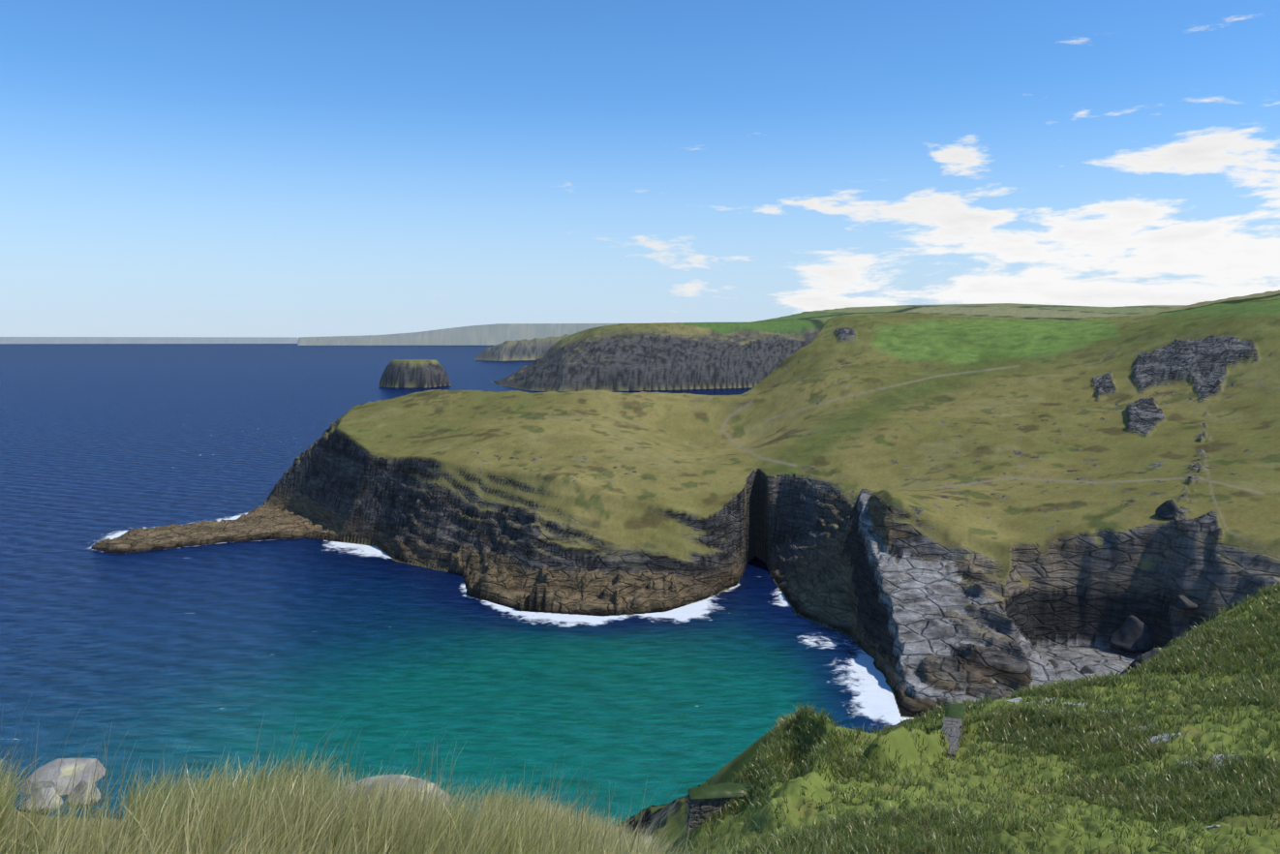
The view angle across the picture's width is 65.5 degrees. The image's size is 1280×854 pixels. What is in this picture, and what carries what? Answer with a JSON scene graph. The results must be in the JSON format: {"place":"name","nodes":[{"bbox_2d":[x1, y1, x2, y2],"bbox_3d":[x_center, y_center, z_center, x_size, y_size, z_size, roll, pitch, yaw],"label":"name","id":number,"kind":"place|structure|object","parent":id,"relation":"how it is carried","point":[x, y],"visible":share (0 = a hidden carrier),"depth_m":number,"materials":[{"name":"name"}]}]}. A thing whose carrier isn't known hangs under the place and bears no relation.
{"place":"outdoors","nodes":[
{"label":"outdoors","id":0,"kind":"place"},
{"bbox_2d":[0,343,914,827],"bbox_3d":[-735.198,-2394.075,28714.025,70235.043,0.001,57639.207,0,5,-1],"label":"sea","id":1,"kind":"structure","parent":0,"point":[201,655],"depth_m":253.01,"materials":[{"name":"blue liquid"}]},
{"bbox_2d":[0,289,1279,853],"bbox_3d":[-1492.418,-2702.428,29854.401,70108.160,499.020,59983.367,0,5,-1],"label":"terrain","id":2,"kind":"structure","parent":0,"point":[926,506],"depth_m":325.26,"materials":[{"name":"green plant"}]},
{"bbox_2d":[19,758,106,796],"bbox_3d":[-3.960,2.395,6.822,0.442,0.236,0.375,0,5,4],"label":"brink rock","id":3,"kind":"object","parent":2,"relation":"on","point":[66,768],"visible":0.75,"depth_m":6.75,"materials":[{"name":"grey stone"}]},
{"bbox_2d":[66,775,100,808],"bbox_3d":[-3.744,2.465,6.711,0.192,0.200,0.211,5,7,44],"label":"brink rock","id":4,"kind":"object","parent":2,"relation":"on","point":[85,780],"visible":0.5,"depth_m":6.67,"materials":[{"name":"grey stone"}]},
{"bbox_2d":[0,692,762,853],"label":"grass stems","id":5,"kind":"object","parent":2,"relation":"on","point":[609,806],"visible":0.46,"depth_m":6.46,"materials":[{"name":"beige plant"}]},
{"bbox_2d":[344,774,450,807],"bbox_3d":[-2.347,3.499,9.434,1.099,0.256,0.592,1,5,8],"label":"brink rock","id":6,"kind":"object","parent":2,"relation":"on","point":[429,786],"visible":0.19,"depth_m":9.47,"materials":[{"name":"grey stone"}]},
{"bbox_2d":[0,744,890,853],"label":"knoll grass","id":7,"kind":"structure","parent":2,"relation":"on","point":[200,811],"depth_m":4.63,"materials":[{"name":"green plant"}]},
{"bbox_2d":[17,787,63,814],"bbox_3d":[-3.812,2.368,6.335,0.248,0.164,0.231,-2,5,-25],"label":"brink rock","id":8,"kind":"object","parent":7,"relation":"on","point":[50,792],"visible":0.69,"depth_m":6.28,"materials":[{"name":"grey stone"}]},
{"bbox_2d":[685,793,744,833],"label":"edge wall","id":9,"kind":"structure","parent":2,"relation":"on","point":[712,805],"depth_m":42.17,"materials":[{"name":"grey stone"}]},
{"bbox_2d":[941,715,965,761],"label":"ruin wall","id":10,"kind":"structure","parent":2,"relation":"on","point":[955,734],"depth_m":48.64,"materials":[{"name":"grey stone"}]},
{"bbox_2d":[682,581,1279,853],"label":"grass","id":11,"kind":"structure","parent":2,"relation":"on","point":[1191,646],"depth_m":42.14,"materials":[{"name":"green plant"}]},
{"bbox_2d":[1148,732,1186,744],"bbox_3d":[23.950,14.268,45.554,1.556,0.713,1.199,0,5,-1],"label":"rock","id":12,"kind":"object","parent":11,"relation":"on","point":[1165,738],"depth_m":45.29,"materials":[{"name":"grey stone"}]},
{"bbox_2d":[1177,754,1240,769],"bbox_3d":[23.148,13.591,40.174,2.019,0.865,1.651,-1,5,-12],"label":"rock","id":13,"kind":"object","parent":11,"relation":"on","point":[1218,756],"depth_m":40.37,"materials":[{"name":"grey stone"}]},
{"bbox_2d":[1000,697,1022,702],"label":"path slab","id":14,"kind":"structure","parent":2,"relation":"on","point":[1017,700],"depth_m":57.66,"materials":[{"name":"grey stone"}]},
{"bbox_2d":[1027,697,1057,703],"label":"path slab","id":15,"kind":"structure","parent":2,"relation":"on","point":[1047,700],"depth_m":56.60,"materials":[{"name":"grey stone"}]},
{"bbox_2d":[1047,659,1058,667],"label":"beach boulder","id":16,"kind":"object","parent":2,"relation":"on","point":[1053,663],"visible":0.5,"depth_m":223.95,"materials":[{"name":"grey stone"}]},
{"bbox_2d":[1062,702,1097,707],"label":"path slab","id":17,"kind":"structure","parent":2,"relation":"on","point":[1081,704],"depth_m":55.30,"materials":[{"name":"grey stone"}]},
{"bbox_2d":[1080,665,1095,673],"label":"beach boulder","id":18,"kind":"object","parent":2,"relation":"on","point":[1085,669],"visible":0.81,"depth_m":218.32,"materials":[{"name":"grey stone"}]},
{"bbox_2d":[1108,614,1152,653],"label":"beach boulder","id":19,"kind":"object","parent":2,"relation":"on","point":[1132,633],"visible":0.94,"depth_m":232.81,"materials":[{"name":"grey stone"}]},
{"bbox_2d":[1128,724,1155,731],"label":"path slab","id":20,"kind":"structure","parent":2,"relation":"on","point":[1144,727],"depth_m":47.88,"materials":[{"name":"grey stone"}]},
{"bbox_2d":[1155,498,1179,518],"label":"beach boulder","id":21,"kind":"object","parent":2,"relation":"on","point":[1168,509],"visible":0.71,"depth_m":241.60,"materials":[{"name":"grey stone"}]},
{"bbox_2d":[1173,594,1198,609],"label":"beach boulder","id":22,"kind":"object","parent":2,"relation":"on","point":[1182,602],"visible":1,"depth_m":226.57,"materials":[{"name":"grey stone"}]},
{"bbox_2d":[1203,823,1229,829],"bbox_3d":[18.181,12.668,31.324,0.907,0.625,0.660,-3,6,-27],"label":"rock","id":23,"kind":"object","parent":2,"relation":"on","point":[1214,826],"depth_m":31.02,"materials":[{"name":"grey stone"}]},
{"bbox_2d":[0,0,1279,337],"label":"sky","id":24,"kind":"structure","parent":0,"point":[297,168],"materials":[{"name":"blue"}]},
{"bbox_2d":[687,782,752,799],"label":"turf wall","id":25,"kind":"structure","parent":0,"point":[724,790],"depth_m":42.30,"materials":[{"name":"green plant"}]},
{"bbox_2d":[944,703,965,751],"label":"ruin turf wall","id":26,"kind":"structure","parent":0,"point":[954,711],"depth_m":51.55,"materials":[{"name":"green plant"}]}
]}

